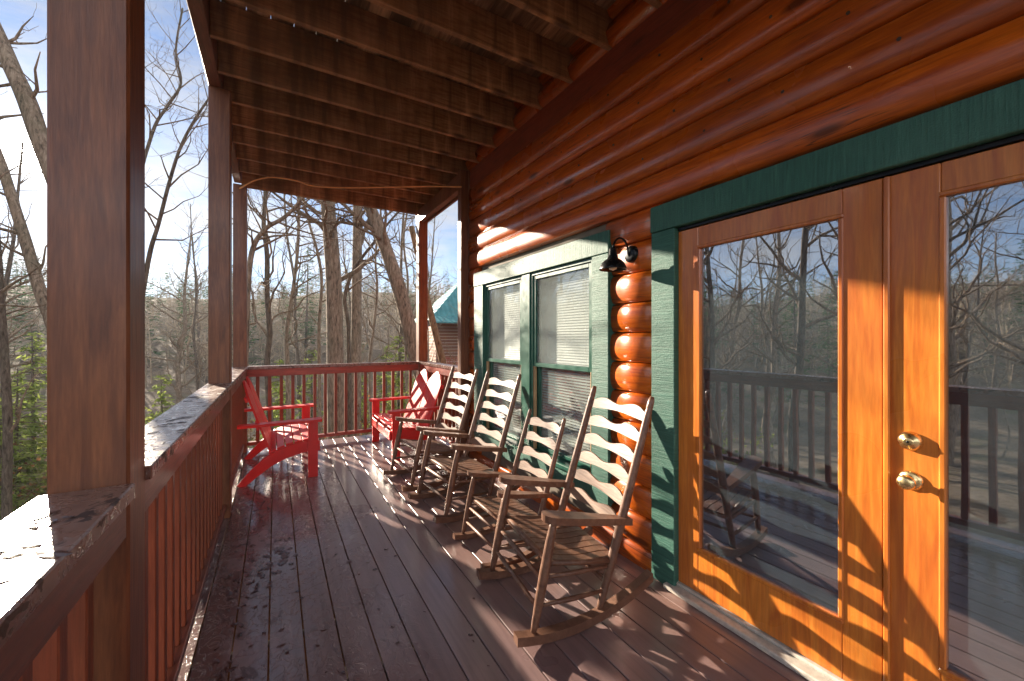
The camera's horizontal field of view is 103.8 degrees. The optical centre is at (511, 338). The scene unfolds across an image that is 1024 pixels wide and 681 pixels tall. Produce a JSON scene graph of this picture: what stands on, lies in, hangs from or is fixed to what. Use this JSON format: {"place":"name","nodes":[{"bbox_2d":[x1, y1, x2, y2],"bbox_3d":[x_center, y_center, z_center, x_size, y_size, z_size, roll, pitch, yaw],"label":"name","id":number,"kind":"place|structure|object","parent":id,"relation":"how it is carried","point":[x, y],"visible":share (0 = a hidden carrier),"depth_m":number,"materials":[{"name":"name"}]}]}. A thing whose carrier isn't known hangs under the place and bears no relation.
{"place":"outdoors","nodes":[
{"label":"outdoors","id":0,"kind":"place"},
{"bbox_2d":[0,283,438,675],"bbox_3d":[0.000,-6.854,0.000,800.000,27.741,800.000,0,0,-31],"label":"ground","id":1,"kind":"structure","parent":0,"point":[150,395],"depth_m":46.85,"materials":[{"name":"brown soil"}]},
{"bbox_2d":[0,183,43,394],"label":"bare tree","id":2,"kind":"object","parent":1,"relation":"on","point":[11,336],"visible":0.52,"depth_m":16.87,"materials":[{"name":"brown plant"}]},
{"bbox_2d":[0,227,45,433],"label":"bare tree","id":3,"kind":"object","parent":1,"relation":"on","point":[15,339],"visible":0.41,"depth_m":21.99,"materials":[{"name":"brown plant"}]},
{"bbox_2d":[0,76,46,380],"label":"bare tree","id":4,"kind":"object","parent":1,"relation":"on","point":[5,289],"visible":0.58,"depth_m":9.05,"materials":[{"name":"brown plant"}]},
{"bbox_2d":[0,161,46,520],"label":"bare tree","id":5,"kind":"object","parent":1,"relation":"on","point":[8,427],"visible":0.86,"depth_m":8.97,"materials":[{"name":"brown plant"}]},
{"bbox_2d":[0,3,46,183],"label":"bare tree","id":6,"kind":"object","parent":1,"relation":"on","point":[25,95],"visible":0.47,"depth_m":7.41,"materials":[{"name":"grey plant"}]},
{"bbox_2d":[0,47,46,331],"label":"bare tree","id":7,"kind":"object","parent":1,"relation":"on","point":[31,261],"visible":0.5,"depth_m":9.43,"materials":[{"name":"brown plant"}]},
{"bbox_2d":[0,368,46,507],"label":"evergreen tree","id":8,"kind":"object","parent":1,"relation":"on","point":[25,404],"visible":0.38,"depth_m":13.01,"materials":[{"name":"green plant"}]},
{"bbox_2d":[0,329,46,474],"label":"evergreen tree","id":9,"kind":"object","parent":1,"relation":"on","point":[39,387],"visible":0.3,"depth_m":17.92,"materials":[{"name":"green plant"}]},
{"bbox_2d":[0,122,46,383],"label":"bare tree","id":10,"kind":"object","parent":1,"relation":"on","point":[7,279],"visible":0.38,"depth_m":17.83,"materials":[{"name":"brown plant"}]},
{"bbox_2d":[0,410,46,520],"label":"evergreen tree","id":11,"kind":"object","parent":1,"relation":"on","point":[21,476],"visible":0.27,"depth_m":11.12,"materials":[{"name":"green plant"}]},
{"bbox_2d":[0,399,46,513],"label":"shrub","id":12,"kind":"object","parent":1,"relation":"on","point":[30,484],"visible":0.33,"depth_m":11.02,"materials":[{"name":"green plant"}]},
{"bbox_2d":[13,443,42,509],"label":"evergreen tree","id":13,"kind":"object","parent":1,"relation":"on","point":[20,482],"visible":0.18,"depth_m":12.78,"materials":[{"name":"green plant"}]},
{"bbox_2d":[13,428,46,484],"bbox_3d":[-14.273,4.377,14.526,3.814,3.915,4.825,0,0,40],"label":"shrub","id":14,"kind":"object","parent":1,"relation":"on","point":[38,470],"visible":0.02,"depth_m":12.76,"materials":[{"name":"green plant"}]},
{"bbox_2d":[13,450,46,507],"bbox_3d":[-16.055,4.852,13.214,2.276,3.294,4.051,0,0,-34],"label":"shrub","id":15,"kind":"object","parent":1,"relation":"on","point":[28,487],"visible":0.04,"depth_m":12.66,"materials":[{"name":"green plant"}]},
{"bbox_2d":[22,432,46,499],"bbox_3d":[-16.884,5.133,15.041,4.251,3.040,3.498,0,0,-40],"label":"shrub","id":16,"kind":"object","parent":1,"relation":"on","point":[44,446],"visible":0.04,"depth_m":14.83,"materials":[{"name":"green plant"}]},
{"bbox_2d":[145,302,165,355],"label":"bare tree","id":17,"kind":"object","parent":1,"relation":"on","point":[148,331],"visible":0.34,"depth_m":34.78,"materials":[{"name":"brown plant"}]},
{"bbox_2d":[145,372,175,423],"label":"evergreen tree","id":18,"kind":"object","parent":1,"relation":"on","point":[161,394],"visible":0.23,"depth_m":16.93,"materials":[{"name":"green plant"}]},
{"bbox_2d":[145,0,207,162],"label":"bare tree","id":19,"kind":"object","parent":1,"relation":"on","point":[152,131],"visible":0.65,"depth_m":10.48,"materials":[{"name":"brown plant"}]},
{"bbox_2d":[159,231,207,400],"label":"bare tree","id":20,"kind":"object","parent":1,"relation":"on","point":[196,368],"visible":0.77,"depth_m":21.90,"materials":[{"name":"brown plant"}]},
{"bbox_2d":[169,184,207,381],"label":"bare tree","id":21,"kind":"object","parent":1,"relation":"on","point":[198,336],"visible":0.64,"depth_m":39.73,"materials":[{"name":"brown plant"}]},
{"bbox_2d":[145,70,232,293],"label":"bare tree","id":22,"kind":"object","parent":1,"relation":"on","point":[160,215],"visible":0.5,"depth_m":8.47,"materials":[{"name":"brown plant"}]},
{"bbox_2d":[145,210,232,403],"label":"bare tree","id":23,"kind":"object","parent":1,"relation":"on","point":[178,373],"visible":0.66,"depth_m":24.22,"materials":[{"name":"brown plant"}]},
{"bbox_2d":[145,407,248,436],"bbox_3d":[-11.701,4.234,14.632,4.156,3.659,5.125,0,0,23],"label":"shrub","id":24,"kind":"object","parent":1,"relation":"on","point":[149,417],"visible":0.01,"depth_m":14.60,"materials":[{"name":"green plant"}]},
{"bbox_2d":[2,248,457,372],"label":"evergreens","id":25,"kind":"object","parent":1,"relation":"on","point":[24,300],"visible":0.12,"depth_m":55.41,"materials":[{"name":"plant"}]},
{"bbox_2d":[3,250,457,388],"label":"woods","id":26,"kind":"object","parent":1,"relation":"on","point":[205,323],"visible":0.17,"depth_m":52.51,"materials":[{"name":"plant"}]},
{"bbox_2d":[168,122,317,429],"bbox_3d":[-6.703,-1.632,10.845,3.490,14.436,3.576,0,0,-9],"label":"bare tree","id":27,"kind":"object","parent":1,"relation":"on","point":[268,299],"visible":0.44,"depth_m":10.94,"materials":[{"name":"brown plant"}]},
{"bbox_2d":[232,249,265,383],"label":"bare tree","id":28,"kind":"object","parent":1,"relation":"on","point":[252,325],"visible":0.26,"depth_m":40.88,"materials":[{"name":"brown plant"}]},
{"bbox_2d":[232,274,266,344],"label":"bare tree","id":29,"kind":"object","parent":1,"relation":"on","point":[250,312],"visible":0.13,"depth_m":43.66,"materials":[{"name":"brown plant"}]},
{"bbox_2d":[259,287,279,364],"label":"bare tree","id":30,"kind":"object","parent":1,"relation":"on","point":[272,330],"visible":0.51,"depth_m":49.21,"materials":[{"name":"brown plant"}]},
{"bbox_2d":[247,419,300,447],"bbox_3d":[-11.037,4.869,18.391,3.520,2.611,2.863,0,0,-31],"label":"shrub","id":31,"kind":"object","parent":1,"relation":"on","point":[253,437],"visible":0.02,"depth_m":18.04,"materials":[{"name":"green plant"}]},
{"bbox_2d":[255,358,300,445],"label":"evergreen tree","id":32,"kind":"object","parent":1,"relation":"on","point":[274,389],"visible":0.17,"depth_m":13.87,"materials":[{"name":"green plant"}]},
{"bbox_2d":[247,404,310,448],"bbox_3d":[-9.220,3.784,14.261,2.595,3.978,4.678,0,0,44],"label":"shrub","id":33,"kind":"object","parent":1,"relation":"on","point":[250,422],"visible":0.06,"depth_m":14.58,"materials":[{"name":"green plant"}]},
{"bbox_2d":[273,382,290,428],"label":"evergreen tree","id":34,"kind":"object","parent":1,"relation":"on","point":[284,384],"visible":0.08,"depth_m":22.28,"materials":[{"name":"green plant"}]},
{"bbox_2d":[275,286,292,331],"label":"evergreen tree","id":35,"kind":"object","parent":1,"relation":"on","point":[283,306],"visible":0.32,"depth_m":61.45,"materials":[{"name":"green plant"}]},
{"bbox_2d":[273,386,295,443],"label":"evergreen tree","id":36,"kind":"object","parent":1,"relation":"on","point":[279,409],"visible":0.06,"depth_m":18.92,"materials":[{"name":"green plant"}]},
{"bbox_2d":[207,188,363,366],"bbox_3d":[-4.707,0.337,8.944,3.228,10.481,2.640,0,0,-31],"label":"bare tree","id":37,"kind":"object","parent":1,"relation":"on","point":[258,238],"visible":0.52,"depth_m":8.99,"materials":[{"name":"brown plant"}]},
{"bbox_2d":[255,189,326,418],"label":"bare tree","id":38,"kind":"object","parent":1,"relation":"on","point":[297,350],"visible":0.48,"depth_m":25.27,"materials":[{"name":"brown plant"}]},
{"bbox_2d":[277,246,326,358],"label":"evergreen tree","id":39,"kind":"object","parent":1,"relation":"on","point":[306,324],"visible":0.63,"depth_m":52.13,"materials":[{"name":"green plant"}]},
{"bbox_2d":[294,350,325,439],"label":"evergreen tree","id":40,"kind":"object","parent":1,"relation":"on","point":[309,384],"visible":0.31,"depth_m":23.94,"materials":[{"name":"green plant"}]},
{"bbox_2d":[253,190,366,439],"bbox_3d":[-5.942,-0.468,12.349,2.569,11.911,2.980,0,0,19],"label":"bare tree","id":41,"kind":"object","parent":1,"relation":"on","point":[319,311],"visible":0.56,"depth_m":11.97,"materials":[{"name":"brown plant"}]},
{"bbox_2d":[299,309,324,400],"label":"bare tree","id":42,"kind":"object","parent":1,"relation":"on","point":[313,352],"visible":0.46,"depth_m":36.47,"materials":[{"name":"brown plant"}]},
{"bbox_2d":[264,196,363,419],"bbox_3d":[-6.465,-1.748,12.889,3.272,14.857,4.411,0,0,-31],"label":"bare tree","id":43,"kind":"object","parent":1,"relation":"on","point":[293,289],"visible":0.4,"depth_m":12.96,"materials":[{"name":"brown plant"}]},
{"bbox_2d":[253,192,413,438],"bbox_3d":[-4.673,-3.570,10.670,5.565,18.140,5.094,0,0,-31],"label":"bare tree","id":44,"kind":"object","parent":1,"relation":"on","point":[334,314],"visible":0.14,"depth_m":10.34,"materials":[{"name":"grey plant"}]},
{"bbox_2d":[308,211,391,373],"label":"bare tree","id":45,"kind":"object","parent":1,"relation":"on","point":[349,309],"visible":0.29,"depth_m":22.94,"materials":[{"name":"brown plant"}]},
{"bbox_2d":[287,196,415,379],"bbox_3d":[-3.719,-1.700,9.505,3.503,13.192,3.580,0,0,30],"label":"bare tree","id":46,"kind":"object","parent":1,"relation":"on","point":[376,225],"visible":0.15,"depth_m":9.65,"materials":[{"name":"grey plant"}]},
{"bbox_2d":[299,204,407,433],"bbox_3d":[-5.289,-1.243,14.473,4.671,13.191,3.533,0,0,-31],"label":"bare tree","id":47,"kind":"object","parent":1,"relation":"on","point":[370,348],"visible":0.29,"depth_m":14.96,"materials":[{"name":"brown plant"}]},
{"bbox_2d":[361,375,369,424],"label":"evergreen tree","id":48,"kind":"object","parent":1,"relation":"on","point":[363,398],"visible":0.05,"depth_m":19.89,"materials":[{"name":"green plant"}]},
{"bbox_2d":[362,270,373,347],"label":"bare tree","id":49,"kind":"object","parent":1,"relation":"on","point":[367,312],"visible":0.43,"depth_m":55.52,"materials":[{"name":"brown plant"}]},
{"bbox_2d":[361,300,379,360],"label":"bare tree","id":50,"kind":"object","parent":1,"relation":"on","point":[366,332],"visible":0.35,"depth_m":42.64,"materials":[{"name":"brown plant"}]},
{"bbox_2d":[315,204,439,436],"bbox_3d":[-4.065,0.694,12.029,3.230,9.505,3.088,0,0,-31],"label":"bare tree","id":51,"kind":"object","parent":1,"relation":"on","point":[349,375],"visible":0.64,"depth_m":11.56,"materials":[{"name":"brown plant"}]},
{"bbox_2d":[367,346,396,418],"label":"evergreen tree","id":52,"kind":"object","parent":1,"relation":"on","point":[386,372],"visible":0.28,"depth_m":20.98,"materials":[{"name":"green plant"}]},
{"bbox_2d":[351,206,413,435],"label":"bare tree","id":53,"kind":"object","parent":1,"relation":"on","point":[356,316],"visible":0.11,"depth_m":13.37,"materials":[{"name":"brown plant"}]},
{"bbox_2d":[354,375,414,435],"bbox_3d":[-3.688,2.887,14.197,5.224,4.309,2.950,0,0,-43],"label":"shrub","id":54,"kind":"object","parent":1,"relation":"on","point":[366,433],"visible":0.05,"depth_m":13.46,"materials":[{"name":"green plant"}]},
{"bbox_2d":[368,385,408,415],"bbox_3d":[-4.909,3.709,20.083,4.308,3.437,3.455,0,0,3],"label":"shrub","id":55,"kind":"object","parent":1,"relation":"on","point":[389,405],"visible":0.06,"depth_m":20.16,"materials":[{"name":"green plant"}]},
{"bbox_2d":[387,371,396,403],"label":"evergreen tree","id":56,"kind":"object","parent":1,"relation":"on","point":[394,388],"visible":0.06,"depth_m":28.45,"materials":[{"name":"green plant"}]},
{"bbox_2d":[347,211,443,408],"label":"bare tree","id":57,"kind":"object","parent":1,"relation":"on","point":[401,266],"visible":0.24,"depth_m":19.04,"materials":[{"name":"brown plant"}]},
{"bbox_2d":[381,335,412,430],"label":"evergreen tree","id":58,"kind":"object","parent":1,"relation":"on","point":[398,359],"visible":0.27,"depth_m":16.92,"materials":[{"name":"green plant"}]},
{"bbox_2d":[362,213,454,405],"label":"bare tree","id":59,"kind":"object","parent":1,"relation":"on","point":[389,315],"visible":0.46,"depth_m":15.95,"materials":[{"name":"brown plant"}]},
{"bbox_2d":[403,378,414,416],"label":"evergreen tree","id":60,"kind":"object","parent":1,"relation":"on","point":[408,393],"visible":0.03,"depth_m":15.00,"materials":[{"name":"green plant"}]},
{"bbox_2d":[388,215,446,353],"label":"bare tree","id":61,"kind":"object","parent":1,"relation":"on","point":[412,251],"visible":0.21,"depth_m":21.33,"materials":[{"name":"brown plant"}]},
{"bbox_2d":[401,220,446,363],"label":"bare tree","id":62,"kind":"object","parent":1,"relation":"on","point":[436,336],"visible":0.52,"depth_m":10.43,"materials":[{"name":"beige plant"}]},
{"bbox_2d":[409,216,450,314],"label":"bare tree","id":63,"kind":"object","parent":1,"relation":"on","point":[432,250],"visible":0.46,"depth_m":35.02,"materials":[{"name":"brown plant"}]},
{"bbox_2d":[428,278,454,361],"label":"bare tree","id":64,"kind":"object","parent":1,"relation":"on","point":[431,330],"visible":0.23,"depth_m":19.07,"materials":[{"name":"brown plant"}]},
{"bbox_2d":[443,305,457,365],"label":"bare tree","id":65,"kind":"object","parent":1,"relation":"on","point":[450,345],"visible":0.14,"depth_m":16.27,"materials":[{"name":"brown plant"}]},
{"bbox_2d":[415,282,546,379],"bbox_3d":[-1.941,0.896,28.052,9.100,10.972,9.500,0,0,-22],"label":"neighbour cabin","id":66,"kind":"object","parent":1,"relation":"on","point":[449,330],"visible":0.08,"depth_m":24.41,"materials":[{"name":"teal metal"}]},
{"bbox_2d":[465,0,1023,680],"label":"log cabin","id":67,"kind":"object","parent":1,"relation":"on","point":[801,318],"visible":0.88,"depth_m":1.76,"materials":[{"name":"stained varnished log wood"},{"name":"green painted wood"}]},
{"bbox_2d":[186,0,661,222],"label":"porch roof","id":68,"kind":"structure","parent":67,"relation":"attached to","point":[356,93],"depth_m":3.21,"materials":[{"name":"brown wood"}]},
{"bbox_2d":[239,177,461,188],"bbox_3d":[-1.979,-1.846,4.794,2.824,0.226,0.073,0,0,6],"label":"cord","id":69,"kind":"object","parent":68,"relation":"hanging from","point":[243,186],"visible":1,"depth_m":4.78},
{"bbox_2d":[484,276,521,440],"bbox_3d":[0.002,0.385,4.044,0.240,1.950,0.771,0,0,-30],"label":"window","id":70,"kind":"structure","parent":67,"relation":"in","point":[503,307],"depth_m":4.12,"materials":[{"name":"glass"}]},
{"bbox_2d":[531,258,591,473],"bbox_3d":[0.415,0.197,3.211,0.105,1.542,0.811,0,0,-30],"label":"window","id":71,"kind":"structure","parent":67,"relation":"in","point":[561,313],"depth_m":3.27,"materials":[{"name":"glass"}]},
{"bbox_2d":[599,237,637,271],"bbox_3d":[0.660,-0.520,2.478,0.268,0.213,0.167,0,0,-31],"label":"wall lamp","id":72,"kind":"object","parent":67,"relation":"attached to","point":[612,262],"visible":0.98,"depth_m":2.45,"materials":[{"name":"black metal"}]},
{"bbox_2d":[679,178,882,680],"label":"door","id":73,"kind":"structure","parent":67,"relation":"in","point":[781,306],"depth_m":1.77,"materials":[{"name":"brown wood"}]},
{"bbox_2d":[883,141,1023,680],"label":"door","id":74,"kind":"structure","parent":67,"relation":"in","point":[953,230],"depth_m":1.34,"materials":[{"name":"brown wood"}]},
{"bbox_2d":[0,0,457,298],"label":"sky","id":75,"kind":"structure","parent":0,"point":[13,13],"materials":[{"name":"blue"}]},
{"bbox_2d":[361,376,368,433],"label":"evergreen tree","id":76,"kind":"object","parent":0,"point":[362,404],"visible":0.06,"depth_m":17.33,"materials":[{"name":"green plant"}]},
{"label":"deck footings","id":77,"kind":"structure","parent":0,"visible":0},
{"bbox_2d":[189,452,347,680],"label":"deck framing","id":78,"kind":"object","parent":77,"relation":"on","point":[270,587],"depth_m":2.39,"materials":[{"name":"brown wood"}]},
{"bbox_2d":[177,433,807,680],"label":"porch deck","id":79,"kind":"structure","parent":78,"relation":"on","point":[655,630],"depth_m":2.13,"materials":[{"name":"brown wood"}]},
{"bbox_2d":[47,0,144,680],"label":"porch post","id":80,"kind":"object","parent":79,"relation":"on","point":[95,243],"visible":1,"depth_m":0.95,"materials":[{"name":"brown wood"}]},
{"bbox_2d":[208,85,231,518],"bbox_3d":[-2.308,-0.270,3.179,0.140,3.360,0.140,0,0,-31],"label":"porch post","id":81,"kind":"object","parent":79,"relation":"on","point":[219,235],"visible":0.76,"depth_m":3.12,"materials":[{"name":"brown wood"}]},
{"bbox_2d":[145,367,247,680],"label":"porch railing","id":82,"kind":"object","parent":81,"relation":"attached to","point":[185,510],"visible":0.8,"depth_m":1.71,"materials":[{"name":"brown wood"}]},
{"bbox_2d":[0,376,234,579],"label":"wet leaf litter","id":83,"kind":"object","parent":82,"relation":"on","point":[56,553],"visible":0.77,"depth_m":0.66,"materials":[{"name":"brown plant"}]},
{"bbox_2d":[233,183,246,452],"bbox_3d":[-3.368,-0.240,4.979,0.140,3.300,0.140,0,0,-31],"label":"porch post","id":84,"kind":"object","parent":79,"relation":"on","point":[239,277],"visible":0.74,"depth_m":4.92,"materials":[{"name":"brown wood"}]},
{"bbox_2d":[247,361,418,445],"bbox_3d":[-2.382,0.845,5.584,2.168,0.990,0.164,0,0,-31],"label":"porch railing","id":85,"kind":"object","parent":84,"relation":"attached to","point":[281,371],"visible":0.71,"depth_m":5.52,"materials":[{"name":"brown wood"}]},
{"bbox_2d":[237,376,321,486],"bbox_3d":[-2.545,0.916,4.420,0.730,0.988,1.176,0,0,-31],"label":"adirondack chair","id":86,"kind":"object","parent":79,"relation":"on","point":[306,425],"visible":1,"depth_m":4.08,"materials":[{"name":"red paint"}]},
{"bbox_2d":[210,458,488,680],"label":"wet leaf litter","id":87,"kind":"object","parent":79,"relation":"on","point":[284,553],"visible":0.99,"depth_m":2.34,"materials":[{"name":"brown plant"}]},
{"bbox_2d":[369,369,448,462],"bbox_3d":[-1.349,0.916,5.171,0.730,0.988,1.176,0,0,-31],"label":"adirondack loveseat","id":88,"kind":"object","parent":79,"relation":"on","point":[423,397],"visible":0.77,"depth_m":5.07,"materials":[{"name":"red paint"}]},
{"bbox_2d":[416,215,427,377],"bbox_3d":[-1.384,-0.240,6.172,0.140,3.300,0.140,0,0,-31],"label":"porch post","id":89,"kind":"object","parent":79,"relation":"on","point":[421,291],"visible":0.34,"depth_m":6.12,"materials":[{"name":"brown wood"}]},
{"bbox_2d":[419,361,457,443],"bbox_3d":[-0.945,0.845,5.441,0.149,0.990,1.556,0,0,-31],"label":"porch railing","id":90,"kind":"object","parent":89,"relation":"attached to","point":[443,369],"visible":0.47,"depth_m":5.32,"materials":[{"name":"brown wood"}]},
{"bbox_2d":[382,366,478,491],"bbox_3d":[-0.823,0.856,4.081,0.806,1.099,0.649,0,0,-36],"label":"rocking chair","id":91,"kind":"object","parent":79,"relation":"on","point":[436,448],"visible":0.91,"depth_m":4.09,"materials":[{"name":"brown wood"}]},
{"bbox_2d":[458,169,467,456],"bbox_3d":[-0.572,-0.270,4.694,0.095,3.360,0.100,0,0,-31],"label":"porch post","id":92,"kind":"object","parent":79,"relation":"on","point":[463,275],"visible":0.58,"depth_m":4.65,"materials":[{"name":"brown wood"}]},
{"bbox_2d":[408,370,520,523],"bbox_3d":[-0.401,0.856,3.458,0.806,1.099,0.649,0,0,-35],"label":"rocking chair","id":93,"kind":"object","parent":79,"relation":"on","point":[456,465],"visible":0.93,"depth_m":3.46,"materials":[{"name":"brown wood"}]},
{"bbox_2d":[453,409,565,567],"bbox_3d":[-0.017,0.973,2.746,0.636,0.868,0.521,0,0,-31],"label":"rocking chair","id":94,"kind":"object","parent":79,"relation":"on","point":[491,506],"visible":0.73,"depth_m":2.78,"materials":[{"name":"brown wood"}]},
{"bbox_2d":[476,386,653,647],"bbox_3d":[0.280,0.856,2.219,0.806,1.099,0.649,0,0,-23],"label":"rocking chair","id":95,"kind":"object","parent":79,"relation":"on","point":[559,537],"visible":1,"depth_m":2.10,"materials":[{"name":"brown wood"}]},
{"bbox_3d":[0.250,-0.270,-1.164,0.140,3.360,0.140,0,0,-30],"label":"porch post","id":96,"kind":"object","parent":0,"visible":0},
{"bbox_2d":[0,483,134,680],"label":"porch railing","id":97,"kind":"object","parent":96,"relation":"attached to","point":[46,618],"visible":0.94,"depth_m":0.73,"materials":[{"name":"brown wood"}]}
]}

